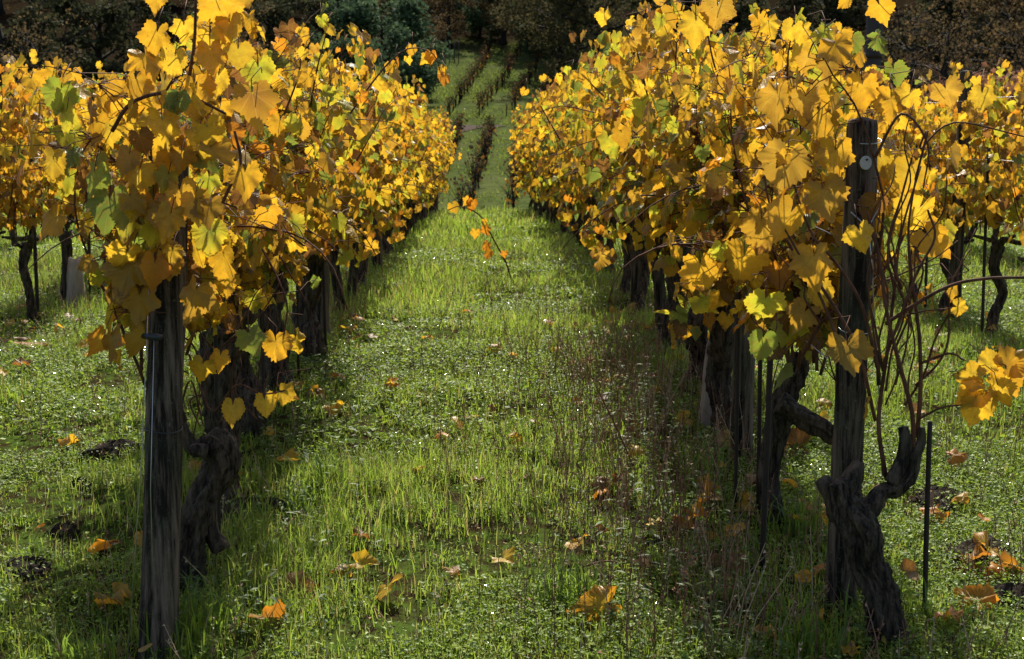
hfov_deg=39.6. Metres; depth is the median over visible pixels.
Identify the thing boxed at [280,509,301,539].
twig
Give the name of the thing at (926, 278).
vine stake
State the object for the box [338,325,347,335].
fallen leaf
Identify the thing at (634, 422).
fallen leaf
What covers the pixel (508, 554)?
fallen leaf
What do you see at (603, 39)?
grapevine
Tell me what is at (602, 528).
fallen leaf
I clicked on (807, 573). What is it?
fallen leaf
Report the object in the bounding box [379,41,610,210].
rough grass
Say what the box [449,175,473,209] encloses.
bare vine
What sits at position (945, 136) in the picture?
grapevine
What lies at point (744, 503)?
fallen leaf
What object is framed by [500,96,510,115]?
bare vine
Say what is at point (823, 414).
fallen leaf
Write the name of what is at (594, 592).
fallen leaf
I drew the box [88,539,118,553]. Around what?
fallen leaf
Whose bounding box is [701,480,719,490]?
fallen leaf
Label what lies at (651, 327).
fallen leaf
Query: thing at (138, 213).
grapevine
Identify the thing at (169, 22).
dark tree
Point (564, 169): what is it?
grapevine
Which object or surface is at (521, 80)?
bare vine
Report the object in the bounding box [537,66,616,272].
grapevine
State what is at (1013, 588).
soil clod
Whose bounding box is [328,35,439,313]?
grapevine
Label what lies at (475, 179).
bare vine
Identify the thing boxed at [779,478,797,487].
fallen leaf
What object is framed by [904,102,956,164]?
grapevine
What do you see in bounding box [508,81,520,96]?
bare vine
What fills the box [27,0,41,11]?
dark tree
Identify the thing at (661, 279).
vine stake
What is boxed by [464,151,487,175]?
bare vine
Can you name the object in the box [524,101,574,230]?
grapevine
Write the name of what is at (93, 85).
grapevine
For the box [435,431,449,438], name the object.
fallen leaf
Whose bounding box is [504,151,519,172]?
bare vine
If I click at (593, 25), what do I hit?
oak tree
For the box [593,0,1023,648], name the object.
grapevine
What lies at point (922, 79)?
grapevine
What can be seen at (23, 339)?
fallen leaf
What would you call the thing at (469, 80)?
bare vine
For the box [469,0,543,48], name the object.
dark tree
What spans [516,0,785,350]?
grapevine
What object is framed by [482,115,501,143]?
bare vine
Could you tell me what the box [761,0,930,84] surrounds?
dark tree
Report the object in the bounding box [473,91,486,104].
bare vine
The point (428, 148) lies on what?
grapevine
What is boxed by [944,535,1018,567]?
soil clod
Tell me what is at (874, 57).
utility pole
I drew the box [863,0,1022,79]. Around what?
dark tree
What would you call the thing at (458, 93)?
bare vine
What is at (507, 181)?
bare vine
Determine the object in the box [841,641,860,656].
fallen leaf
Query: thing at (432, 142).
grapevine
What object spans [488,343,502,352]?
fallen leaf
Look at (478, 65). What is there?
bare vine
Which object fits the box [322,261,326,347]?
vine stake
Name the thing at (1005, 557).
fallen leaf
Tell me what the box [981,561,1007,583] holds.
fallen leaf
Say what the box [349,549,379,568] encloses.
fallen leaf
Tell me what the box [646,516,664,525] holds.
fallen leaf
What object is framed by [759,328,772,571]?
vine stake
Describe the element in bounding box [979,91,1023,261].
grapevine
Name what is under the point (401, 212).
grapevine
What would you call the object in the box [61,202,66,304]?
vine stake
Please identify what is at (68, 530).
soil clod
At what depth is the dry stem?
6.14 m
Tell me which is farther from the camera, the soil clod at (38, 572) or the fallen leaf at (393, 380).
the fallen leaf at (393, 380)
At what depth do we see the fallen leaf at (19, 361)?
8.15 m
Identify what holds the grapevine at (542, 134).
on the ground at (494, 200)
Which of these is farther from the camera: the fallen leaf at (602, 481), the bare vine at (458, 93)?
the bare vine at (458, 93)
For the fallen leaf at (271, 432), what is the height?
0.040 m
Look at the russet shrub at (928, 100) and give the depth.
66.87 m
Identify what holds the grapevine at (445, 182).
on the ground at (494, 200)
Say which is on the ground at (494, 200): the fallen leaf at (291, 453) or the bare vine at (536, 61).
the bare vine at (536, 61)
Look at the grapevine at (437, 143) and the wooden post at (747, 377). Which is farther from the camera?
the grapevine at (437, 143)
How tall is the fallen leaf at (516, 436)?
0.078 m
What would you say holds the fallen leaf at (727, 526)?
on the ground at (494, 200)
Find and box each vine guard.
[66,256,85,309]
[699,340,711,427]
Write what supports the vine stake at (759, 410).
on the ground at (494, 200)
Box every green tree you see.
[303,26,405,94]
[320,0,453,106]
[385,34,449,97]
[452,0,501,39]
[505,0,589,57]
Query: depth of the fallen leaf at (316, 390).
7.39 m
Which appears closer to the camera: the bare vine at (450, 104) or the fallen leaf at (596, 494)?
the fallen leaf at (596, 494)
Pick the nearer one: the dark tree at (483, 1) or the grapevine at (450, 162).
the grapevine at (450, 162)
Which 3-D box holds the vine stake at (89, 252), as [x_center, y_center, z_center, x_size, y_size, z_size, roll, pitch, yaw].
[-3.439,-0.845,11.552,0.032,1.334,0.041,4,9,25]
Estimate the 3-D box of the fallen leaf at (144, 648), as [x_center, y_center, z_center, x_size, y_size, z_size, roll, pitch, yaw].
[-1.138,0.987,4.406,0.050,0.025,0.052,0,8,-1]
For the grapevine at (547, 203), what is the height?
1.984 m
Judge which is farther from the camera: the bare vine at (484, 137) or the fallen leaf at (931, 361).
the bare vine at (484, 137)
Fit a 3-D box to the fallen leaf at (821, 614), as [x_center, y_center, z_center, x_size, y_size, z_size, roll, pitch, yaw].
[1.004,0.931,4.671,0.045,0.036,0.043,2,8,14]
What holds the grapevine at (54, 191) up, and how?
on the ground at (494, 200)
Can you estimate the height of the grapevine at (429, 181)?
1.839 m
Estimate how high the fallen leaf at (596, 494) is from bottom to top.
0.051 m
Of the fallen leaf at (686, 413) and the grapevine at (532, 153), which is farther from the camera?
the grapevine at (532, 153)
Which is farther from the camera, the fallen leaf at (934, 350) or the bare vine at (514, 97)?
the bare vine at (514, 97)
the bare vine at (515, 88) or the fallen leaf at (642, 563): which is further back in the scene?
the bare vine at (515, 88)
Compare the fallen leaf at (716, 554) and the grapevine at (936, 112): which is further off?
the grapevine at (936, 112)
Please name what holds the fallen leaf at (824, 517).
on the ground at (494, 200)
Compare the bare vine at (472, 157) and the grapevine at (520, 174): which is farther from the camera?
the bare vine at (472, 157)
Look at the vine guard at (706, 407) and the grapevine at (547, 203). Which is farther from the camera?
the grapevine at (547, 203)
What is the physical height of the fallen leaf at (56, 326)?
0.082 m
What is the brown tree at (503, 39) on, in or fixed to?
on the ground at (494, 200)
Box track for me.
[448,124,502,131]
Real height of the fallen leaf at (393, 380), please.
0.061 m
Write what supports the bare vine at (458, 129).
on the ground at (494, 200)
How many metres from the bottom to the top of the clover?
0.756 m
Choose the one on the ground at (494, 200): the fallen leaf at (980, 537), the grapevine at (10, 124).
the grapevine at (10, 124)
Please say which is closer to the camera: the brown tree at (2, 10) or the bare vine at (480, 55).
the bare vine at (480, 55)
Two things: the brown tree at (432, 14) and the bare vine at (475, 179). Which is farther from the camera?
the brown tree at (432, 14)
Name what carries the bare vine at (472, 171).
on the ground at (494, 200)
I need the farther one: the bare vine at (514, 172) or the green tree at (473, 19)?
the green tree at (473, 19)
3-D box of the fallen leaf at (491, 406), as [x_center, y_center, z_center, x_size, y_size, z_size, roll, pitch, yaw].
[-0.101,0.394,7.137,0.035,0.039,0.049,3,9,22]
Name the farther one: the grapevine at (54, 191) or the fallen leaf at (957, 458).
the grapevine at (54, 191)
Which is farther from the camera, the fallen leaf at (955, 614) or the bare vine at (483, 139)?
the bare vine at (483, 139)
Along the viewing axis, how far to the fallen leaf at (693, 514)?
5.61 m
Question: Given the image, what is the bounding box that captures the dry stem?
[584,360,637,474]
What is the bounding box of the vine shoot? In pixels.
[447,196,513,282]
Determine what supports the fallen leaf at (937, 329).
on the clover
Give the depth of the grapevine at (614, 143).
7.75 m
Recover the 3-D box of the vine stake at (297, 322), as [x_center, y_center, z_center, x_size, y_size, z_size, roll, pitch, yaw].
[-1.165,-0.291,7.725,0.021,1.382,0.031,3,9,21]
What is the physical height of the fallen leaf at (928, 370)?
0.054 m
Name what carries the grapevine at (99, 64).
on the ground at (494, 200)
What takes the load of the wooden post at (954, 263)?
on the ground at (494, 200)
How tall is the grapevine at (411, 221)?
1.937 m
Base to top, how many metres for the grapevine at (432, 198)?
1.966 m
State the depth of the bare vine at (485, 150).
90.09 m
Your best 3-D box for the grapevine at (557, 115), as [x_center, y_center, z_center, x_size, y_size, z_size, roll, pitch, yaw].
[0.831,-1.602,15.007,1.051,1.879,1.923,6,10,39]
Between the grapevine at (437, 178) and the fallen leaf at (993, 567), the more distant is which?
the grapevine at (437, 178)
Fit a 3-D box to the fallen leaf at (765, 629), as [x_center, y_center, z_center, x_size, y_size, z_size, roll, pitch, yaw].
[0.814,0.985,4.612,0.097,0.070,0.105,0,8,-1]
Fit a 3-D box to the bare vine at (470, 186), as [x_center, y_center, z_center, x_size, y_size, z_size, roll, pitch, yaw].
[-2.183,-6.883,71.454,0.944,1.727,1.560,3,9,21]
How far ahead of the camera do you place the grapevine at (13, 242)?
16.25 m
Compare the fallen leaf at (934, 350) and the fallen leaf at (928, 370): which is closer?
the fallen leaf at (928, 370)
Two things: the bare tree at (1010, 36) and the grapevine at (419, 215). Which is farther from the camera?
the bare tree at (1010, 36)
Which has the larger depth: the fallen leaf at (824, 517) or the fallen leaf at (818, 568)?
the fallen leaf at (824, 517)
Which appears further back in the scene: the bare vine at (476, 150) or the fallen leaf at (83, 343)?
the bare vine at (476, 150)
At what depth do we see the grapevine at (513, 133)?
26.98 m
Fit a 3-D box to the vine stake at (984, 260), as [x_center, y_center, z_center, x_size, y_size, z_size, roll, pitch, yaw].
[3.111,-0.526,9.353,0.031,1.333,0.047,4,9,24]
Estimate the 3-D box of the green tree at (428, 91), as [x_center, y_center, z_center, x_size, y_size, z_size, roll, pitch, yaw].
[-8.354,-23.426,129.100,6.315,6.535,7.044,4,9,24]
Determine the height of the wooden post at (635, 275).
1.887 m
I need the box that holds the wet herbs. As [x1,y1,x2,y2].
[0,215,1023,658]
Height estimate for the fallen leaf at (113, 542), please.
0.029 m
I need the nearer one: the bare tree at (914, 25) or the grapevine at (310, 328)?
the grapevine at (310, 328)
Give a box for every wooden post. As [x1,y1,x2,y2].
[127,165,188,658]
[315,70,329,337]
[372,90,382,267]
[421,123,426,218]
[434,185,438,209]
[630,220,638,302]
[730,162,754,457]
[824,117,882,611]
[946,70,972,319]
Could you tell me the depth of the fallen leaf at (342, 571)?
5.06 m
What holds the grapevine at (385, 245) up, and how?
on the ground at (494, 200)
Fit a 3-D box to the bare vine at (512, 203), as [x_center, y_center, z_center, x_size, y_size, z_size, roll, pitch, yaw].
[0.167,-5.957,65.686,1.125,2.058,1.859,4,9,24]
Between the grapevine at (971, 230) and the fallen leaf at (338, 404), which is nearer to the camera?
the fallen leaf at (338, 404)
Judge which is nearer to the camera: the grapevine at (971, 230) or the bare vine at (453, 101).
the grapevine at (971, 230)
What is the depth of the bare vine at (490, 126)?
97.50 m
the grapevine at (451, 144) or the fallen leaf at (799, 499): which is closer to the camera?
the fallen leaf at (799, 499)
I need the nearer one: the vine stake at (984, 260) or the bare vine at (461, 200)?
the vine stake at (984, 260)
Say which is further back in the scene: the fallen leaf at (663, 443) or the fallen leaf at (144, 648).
the fallen leaf at (663, 443)
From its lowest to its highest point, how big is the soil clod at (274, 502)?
0.091 m
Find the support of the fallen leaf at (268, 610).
on the ground at (494, 200)
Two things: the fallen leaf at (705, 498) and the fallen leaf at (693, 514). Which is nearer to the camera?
the fallen leaf at (693, 514)
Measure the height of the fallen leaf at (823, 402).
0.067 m
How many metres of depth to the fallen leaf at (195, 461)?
6.32 m
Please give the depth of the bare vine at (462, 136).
96.52 m
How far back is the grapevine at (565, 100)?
13.88 m
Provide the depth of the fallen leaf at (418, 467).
6.15 m
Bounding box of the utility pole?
[864,0,882,116]
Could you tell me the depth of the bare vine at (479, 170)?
80.14 m
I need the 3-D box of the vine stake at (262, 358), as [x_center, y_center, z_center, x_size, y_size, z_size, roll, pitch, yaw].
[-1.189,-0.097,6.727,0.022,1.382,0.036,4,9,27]
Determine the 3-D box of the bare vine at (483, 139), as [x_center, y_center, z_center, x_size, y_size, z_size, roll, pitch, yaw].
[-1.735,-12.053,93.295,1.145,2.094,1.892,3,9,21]
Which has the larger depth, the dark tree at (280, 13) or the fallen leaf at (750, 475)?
the dark tree at (280, 13)
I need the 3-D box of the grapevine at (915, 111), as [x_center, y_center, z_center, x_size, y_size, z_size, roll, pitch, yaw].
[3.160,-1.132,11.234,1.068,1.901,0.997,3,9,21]
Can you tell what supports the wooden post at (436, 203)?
on the ground at (494, 200)
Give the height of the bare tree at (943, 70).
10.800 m
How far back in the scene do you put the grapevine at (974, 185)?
9.48 m
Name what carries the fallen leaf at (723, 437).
on the ground at (494, 200)
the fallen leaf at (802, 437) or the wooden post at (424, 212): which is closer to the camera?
the fallen leaf at (802, 437)
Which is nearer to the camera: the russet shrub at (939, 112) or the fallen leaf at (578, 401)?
the fallen leaf at (578, 401)
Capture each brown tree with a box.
[0,0,12,14]
[376,0,431,48]
[382,0,449,58]
[394,0,461,40]
[422,0,476,48]
[478,0,510,45]
[925,0,1023,83]
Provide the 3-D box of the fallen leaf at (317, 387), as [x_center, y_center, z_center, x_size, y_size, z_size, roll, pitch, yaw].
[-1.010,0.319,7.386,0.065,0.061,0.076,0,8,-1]
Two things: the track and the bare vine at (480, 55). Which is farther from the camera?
the bare vine at (480, 55)
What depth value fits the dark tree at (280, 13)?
103.70 m
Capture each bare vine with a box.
[442,97,452,115]
[445,96,456,112]
[447,90,460,110]
[449,111,467,136]
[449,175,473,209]
[450,120,465,143]
[451,127,463,147]
[454,83,463,103]
[454,184,475,210]
[456,78,465,98]
[460,72,473,92]
[460,165,483,197]
[461,176,479,197]
[463,180,477,201]
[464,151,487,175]
[464,159,484,194]
[467,140,485,169]
[467,159,486,187]
[468,62,480,81]
[471,56,484,75]
[471,140,488,164]
[472,94,486,114]
[472,141,489,168]
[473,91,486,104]
[475,50,486,62]
[476,124,494,142]
[477,130,491,150]
[477,132,497,161]
[478,138,492,166]
[479,46,491,64]
[480,84,492,97]
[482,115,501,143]
[498,177,516,209]
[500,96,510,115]
[500,159,517,188]
[500,178,520,208]
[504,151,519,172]
[504,162,520,199]
[506,160,524,189]
[506,161,518,196]
[507,86,519,106]
[507,185,521,207]
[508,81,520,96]
[509,91,520,108]
[513,73,529,95]
[533,53,540,71]
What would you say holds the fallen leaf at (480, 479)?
on the ground at (494, 200)
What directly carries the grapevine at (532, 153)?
on the ground at (494, 200)
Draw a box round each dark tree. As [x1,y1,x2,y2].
[0,0,97,124]
[5,0,195,100]
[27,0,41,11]
[93,1,245,88]
[240,0,350,71]
[257,0,392,55]
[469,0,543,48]
[611,0,699,56]
[669,0,824,78]
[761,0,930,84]
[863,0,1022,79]
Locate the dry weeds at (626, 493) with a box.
[0,239,1023,658]
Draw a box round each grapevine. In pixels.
[0,0,347,589]
[0,49,111,322]
[0,54,82,234]
[0,56,106,304]
[0,94,17,251]
[38,142,82,229]
[47,67,125,288]
[87,61,152,153]
[116,33,378,507]
[141,0,450,438]
[182,18,401,393]
[277,22,419,361]
[286,40,419,261]
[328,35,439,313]
[328,62,455,286]
[337,58,437,302]
[348,77,435,275]
[351,55,447,260]
[369,80,422,257]
[385,74,429,251]
[391,100,444,239]
[392,78,434,246]
[392,93,422,232]
[396,111,442,225]
[409,97,452,224]
[414,109,445,223]
[417,111,452,220]
[420,105,450,191]
[427,110,447,214]
[427,111,453,216]
[429,123,452,213]
[431,112,463,211]
[435,116,460,199]
[501,120,532,210]
[504,95,553,217]
[505,110,542,214]
[509,104,538,208]
[510,49,618,245]
[511,74,566,223]
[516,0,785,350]
[521,63,586,237]
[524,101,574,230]
[524,113,565,208]
[525,95,549,213]
[527,89,617,257]
[531,27,695,310]
[533,51,651,297]
[535,103,556,219]
[536,70,631,242]
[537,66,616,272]
[539,122,552,224]
[543,67,600,250]
[548,79,587,246]
[549,75,582,235]
[554,18,689,329]
[559,0,779,384]
[586,0,968,528]
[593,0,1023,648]
[594,0,844,430]
[839,56,936,288]
[865,66,985,298]
[878,100,1010,315]
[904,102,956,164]
[911,105,945,146]
[918,59,1023,335]
[919,100,990,244]
[953,63,1021,237]
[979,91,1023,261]
[1005,91,1023,196]
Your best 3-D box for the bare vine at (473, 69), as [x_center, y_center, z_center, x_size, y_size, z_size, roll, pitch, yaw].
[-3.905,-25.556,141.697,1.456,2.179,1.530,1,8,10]
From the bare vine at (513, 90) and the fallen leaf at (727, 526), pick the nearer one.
the fallen leaf at (727, 526)
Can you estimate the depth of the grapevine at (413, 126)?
14.07 m
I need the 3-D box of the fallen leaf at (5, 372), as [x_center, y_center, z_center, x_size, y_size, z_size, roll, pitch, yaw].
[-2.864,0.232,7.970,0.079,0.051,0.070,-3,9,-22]
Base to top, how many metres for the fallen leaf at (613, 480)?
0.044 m
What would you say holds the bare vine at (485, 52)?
on the ground at (494, 200)
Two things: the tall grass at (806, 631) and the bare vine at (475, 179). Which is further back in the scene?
the bare vine at (475, 179)
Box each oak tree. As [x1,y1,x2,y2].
[489,0,628,72]
[507,0,676,89]
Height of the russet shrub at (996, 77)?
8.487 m
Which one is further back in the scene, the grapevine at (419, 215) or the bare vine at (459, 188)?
the bare vine at (459, 188)
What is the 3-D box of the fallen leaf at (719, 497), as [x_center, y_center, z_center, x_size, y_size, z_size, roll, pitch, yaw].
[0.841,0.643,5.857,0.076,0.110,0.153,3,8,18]
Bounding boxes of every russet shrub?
[913,76,1022,203]
[914,92,936,144]
[939,57,1023,209]
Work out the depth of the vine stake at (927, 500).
4.80 m
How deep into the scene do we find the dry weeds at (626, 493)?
6.06 m
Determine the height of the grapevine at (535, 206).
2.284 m
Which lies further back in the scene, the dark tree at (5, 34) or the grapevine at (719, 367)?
the dark tree at (5, 34)
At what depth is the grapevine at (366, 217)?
11.37 m
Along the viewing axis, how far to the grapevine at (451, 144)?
24.06 m
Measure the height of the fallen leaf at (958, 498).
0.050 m
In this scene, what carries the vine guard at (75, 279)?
on the ground at (494, 200)
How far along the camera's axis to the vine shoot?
12.06 m
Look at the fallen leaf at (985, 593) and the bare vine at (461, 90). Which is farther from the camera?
the bare vine at (461, 90)
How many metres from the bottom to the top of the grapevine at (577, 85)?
2.088 m
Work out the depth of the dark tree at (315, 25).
119.33 m
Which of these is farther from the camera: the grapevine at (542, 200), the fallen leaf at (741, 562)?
the grapevine at (542, 200)
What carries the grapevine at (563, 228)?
on the ground at (494, 200)
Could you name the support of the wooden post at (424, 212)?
on the ground at (494, 200)
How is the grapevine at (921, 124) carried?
on the ground at (494, 200)
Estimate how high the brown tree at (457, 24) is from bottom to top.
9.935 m
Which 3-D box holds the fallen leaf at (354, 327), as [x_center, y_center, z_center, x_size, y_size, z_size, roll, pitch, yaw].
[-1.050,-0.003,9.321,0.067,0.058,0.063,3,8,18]
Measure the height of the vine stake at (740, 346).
1.382 m
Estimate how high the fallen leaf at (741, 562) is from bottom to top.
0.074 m
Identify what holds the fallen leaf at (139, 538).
on the ground at (494, 200)
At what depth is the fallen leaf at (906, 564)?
5.08 m
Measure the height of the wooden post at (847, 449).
1.800 m
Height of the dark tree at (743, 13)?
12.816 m
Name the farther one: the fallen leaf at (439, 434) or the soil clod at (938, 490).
the fallen leaf at (439, 434)
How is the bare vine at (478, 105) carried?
on the ground at (494, 200)
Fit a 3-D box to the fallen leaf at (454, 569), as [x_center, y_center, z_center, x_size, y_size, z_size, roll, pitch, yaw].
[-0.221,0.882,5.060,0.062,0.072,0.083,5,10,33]
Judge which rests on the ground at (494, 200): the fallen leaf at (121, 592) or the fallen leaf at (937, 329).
the fallen leaf at (121, 592)
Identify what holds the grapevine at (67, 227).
on the ground at (494, 200)
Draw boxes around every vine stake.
[30,157,39,313]
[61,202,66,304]
[86,191,91,296]
[213,326,220,554]
[259,308,266,435]
[296,284,299,379]
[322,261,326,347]
[660,234,663,306]
[733,295,741,465]
[734,290,740,512]
[756,360,761,514]
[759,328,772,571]
[922,421,932,610]
[924,147,931,307]
[957,143,967,320]
[980,148,990,335]
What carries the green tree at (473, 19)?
on the ground at (494, 200)
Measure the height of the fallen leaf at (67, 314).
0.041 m
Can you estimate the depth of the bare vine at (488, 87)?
126.13 m
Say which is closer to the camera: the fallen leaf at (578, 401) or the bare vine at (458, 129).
the fallen leaf at (578, 401)
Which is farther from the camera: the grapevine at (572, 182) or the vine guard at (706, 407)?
the grapevine at (572, 182)
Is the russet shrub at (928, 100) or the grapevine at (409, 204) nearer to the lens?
the grapevine at (409, 204)
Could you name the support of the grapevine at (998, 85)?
on the ground at (494, 200)
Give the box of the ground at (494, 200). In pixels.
[0,0,1023,658]
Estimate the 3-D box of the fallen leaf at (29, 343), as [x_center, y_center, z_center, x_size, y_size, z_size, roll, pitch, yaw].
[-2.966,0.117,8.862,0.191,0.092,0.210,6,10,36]
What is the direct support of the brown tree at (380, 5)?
on the ground at (494, 200)
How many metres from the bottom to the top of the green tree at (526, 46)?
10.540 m
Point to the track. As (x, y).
(468, 127)
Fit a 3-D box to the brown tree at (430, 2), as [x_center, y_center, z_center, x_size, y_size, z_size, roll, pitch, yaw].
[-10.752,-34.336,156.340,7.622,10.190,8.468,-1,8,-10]
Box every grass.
[11,435,935,658]
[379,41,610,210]
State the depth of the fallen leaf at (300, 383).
7.59 m
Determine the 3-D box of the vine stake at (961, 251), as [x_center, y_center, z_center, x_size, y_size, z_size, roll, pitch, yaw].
[3.152,-0.633,9.956,0.028,1.333,0.025,-4,9,-26]
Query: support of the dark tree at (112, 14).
on the ground at (494, 200)
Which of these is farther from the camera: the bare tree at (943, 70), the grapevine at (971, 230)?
the bare tree at (943, 70)
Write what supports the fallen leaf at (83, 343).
on the ground at (494, 200)
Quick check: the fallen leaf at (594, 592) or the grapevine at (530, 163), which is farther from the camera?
the grapevine at (530, 163)
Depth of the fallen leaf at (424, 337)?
9.10 m
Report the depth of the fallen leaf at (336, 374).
7.78 m
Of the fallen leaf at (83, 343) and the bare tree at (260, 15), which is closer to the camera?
the fallen leaf at (83, 343)
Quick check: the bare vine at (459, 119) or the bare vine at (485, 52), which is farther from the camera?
the bare vine at (485, 52)
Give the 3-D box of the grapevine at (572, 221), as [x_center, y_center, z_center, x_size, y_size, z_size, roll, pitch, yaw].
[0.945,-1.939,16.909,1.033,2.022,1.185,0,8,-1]
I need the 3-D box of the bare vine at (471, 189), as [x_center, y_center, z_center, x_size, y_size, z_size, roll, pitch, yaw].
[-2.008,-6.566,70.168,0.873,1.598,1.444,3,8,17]
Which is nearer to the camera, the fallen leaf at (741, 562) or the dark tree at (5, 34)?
the fallen leaf at (741, 562)
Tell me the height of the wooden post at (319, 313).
1.887 m
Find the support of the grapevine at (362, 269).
on the ground at (494, 200)
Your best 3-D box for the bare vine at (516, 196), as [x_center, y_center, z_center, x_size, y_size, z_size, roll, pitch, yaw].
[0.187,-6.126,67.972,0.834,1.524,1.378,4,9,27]
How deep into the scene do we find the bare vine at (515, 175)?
75.71 m
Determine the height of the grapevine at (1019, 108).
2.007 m
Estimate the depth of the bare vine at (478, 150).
87.94 m
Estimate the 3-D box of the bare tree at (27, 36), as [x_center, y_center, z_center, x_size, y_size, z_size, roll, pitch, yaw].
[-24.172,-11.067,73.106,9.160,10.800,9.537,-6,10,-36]
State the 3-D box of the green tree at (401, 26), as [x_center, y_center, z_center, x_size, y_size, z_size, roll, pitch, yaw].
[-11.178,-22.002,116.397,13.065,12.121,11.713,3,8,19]
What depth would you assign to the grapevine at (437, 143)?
19.61 m
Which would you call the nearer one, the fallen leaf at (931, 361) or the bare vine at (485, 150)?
the fallen leaf at (931, 361)
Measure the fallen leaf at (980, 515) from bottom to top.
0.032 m
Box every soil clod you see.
[1,555,54,581]
[44,521,80,539]
[65,476,92,491]
[76,439,144,460]
[221,496,295,520]
[910,485,963,510]
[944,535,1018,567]
[982,581,1023,609]
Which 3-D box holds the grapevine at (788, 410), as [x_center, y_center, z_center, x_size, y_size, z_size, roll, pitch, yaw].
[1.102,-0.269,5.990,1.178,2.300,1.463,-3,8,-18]
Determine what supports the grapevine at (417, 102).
on the ground at (494, 200)
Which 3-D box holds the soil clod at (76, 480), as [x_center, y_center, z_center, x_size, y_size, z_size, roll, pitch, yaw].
[-1.866,0.668,6.132,0.130,0.072,0.074,0,8,-1]
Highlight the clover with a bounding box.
[0,211,1023,658]
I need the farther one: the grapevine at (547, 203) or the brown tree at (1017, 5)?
the brown tree at (1017, 5)
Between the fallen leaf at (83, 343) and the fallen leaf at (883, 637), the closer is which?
the fallen leaf at (883, 637)
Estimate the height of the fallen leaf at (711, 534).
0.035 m
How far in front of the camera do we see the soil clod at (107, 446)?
6.54 m
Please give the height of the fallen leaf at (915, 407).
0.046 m
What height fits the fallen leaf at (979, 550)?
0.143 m
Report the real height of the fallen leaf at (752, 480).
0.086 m
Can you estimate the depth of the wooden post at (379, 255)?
13.87 m
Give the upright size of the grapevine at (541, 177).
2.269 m
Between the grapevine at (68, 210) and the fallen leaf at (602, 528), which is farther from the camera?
the grapevine at (68, 210)
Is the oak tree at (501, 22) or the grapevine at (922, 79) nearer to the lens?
the grapevine at (922, 79)
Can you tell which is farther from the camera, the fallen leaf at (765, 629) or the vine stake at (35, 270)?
the vine stake at (35, 270)
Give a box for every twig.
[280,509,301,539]
[583,560,625,566]
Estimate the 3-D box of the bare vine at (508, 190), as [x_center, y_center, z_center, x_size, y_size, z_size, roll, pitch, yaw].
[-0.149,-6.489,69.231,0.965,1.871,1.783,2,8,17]
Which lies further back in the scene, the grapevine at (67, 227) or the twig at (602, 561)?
the grapevine at (67, 227)
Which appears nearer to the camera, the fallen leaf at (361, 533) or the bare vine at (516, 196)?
the fallen leaf at (361, 533)
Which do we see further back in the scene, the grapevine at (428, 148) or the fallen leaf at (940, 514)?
the grapevine at (428, 148)
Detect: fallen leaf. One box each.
[0,366,7,375]
[11,357,30,366]
[14,337,30,345]
[14,342,49,347]
[53,323,63,334]
[58,434,78,449]
[63,313,73,318]
[76,338,88,347]
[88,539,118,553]
[94,582,131,607]
[109,538,124,545]
[134,531,142,545]
[138,643,151,651]
[188,459,200,469]
[248,599,285,618]
[263,426,274,434]
[275,448,299,460]
[281,568,319,597]
[292,378,303,390]
[305,388,320,399]
[311,384,323,395]
[324,400,343,416]
[330,372,344,379]
[330,564,351,577]
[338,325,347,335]
[348,324,356,332]
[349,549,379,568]
[351,525,368,538]
[375,574,402,599]
[382,377,399,389]
[412,465,424,473]
[422,335,432,342]
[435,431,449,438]
[443,566,461,585]
[451,416,463,428]
[469,476,485,489]
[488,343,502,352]
[488,404,495,411]
[492,546,515,563]
[509,431,522,446]
[564,533,587,549]
[565,584,621,623]
[572,397,582,403]
[590,476,608,492]
[593,488,609,498]
[594,524,608,534]
[612,472,621,483]
[626,417,638,431]
[629,444,648,457]
[632,552,653,567]
[645,321,656,331]
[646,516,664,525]
[658,439,672,450]
[673,409,693,424]
[673,498,707,528]
[697,490,711,500]
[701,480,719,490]
[704,473,721,500]
[706,530,716,539]
[711,552,723,565]
[713,431,730,446]
[723,522,745,535]
[726,551,748,573]
[731,492,753,512]
[745,477,755,486]
[747,473,755,484]
[748,624,777,640]
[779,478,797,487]
[784,427,810,458]
[795,569,811,581]
[798,498,811,509]
[812,563,825,575]
[812,608,823,620]
[817,398,831,410]
[819,504,827,524]
[820,410,830,419]
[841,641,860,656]
[870,631,885,643]
[900,558,919,579]
[912,402,925,412]
[917,504,948,525]
[923,369,934,377]
[927,354,939,362]
[928,342,943,353]
[934,326,946,334]
[934,605,963,621]
[945,448,966,468]
[950,492,969,503]
[953,543,990,574]
[953,583,998,617]
[973,530,998,556]
[978,513,989,521]
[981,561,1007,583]
[996,549,1023,572]
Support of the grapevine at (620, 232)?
on the ground at (494, 200)
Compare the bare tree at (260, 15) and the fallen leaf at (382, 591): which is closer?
the fallen leaf at (382, 591)
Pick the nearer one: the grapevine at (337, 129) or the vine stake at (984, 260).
the grapevine at (337, 129)
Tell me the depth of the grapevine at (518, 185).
27.82 m
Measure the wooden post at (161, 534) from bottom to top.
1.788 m
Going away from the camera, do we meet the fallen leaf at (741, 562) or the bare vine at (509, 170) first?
the fallen leaf at (741, 562)
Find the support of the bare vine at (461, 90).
on the ground at (494, 200)
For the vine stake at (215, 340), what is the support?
on the ground at (494, 200)
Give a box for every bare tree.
[0,1,93,128]
[171,0,293,98]
[858,0,980,96]
[889,0,1010,93]
[985,0,1023,84]

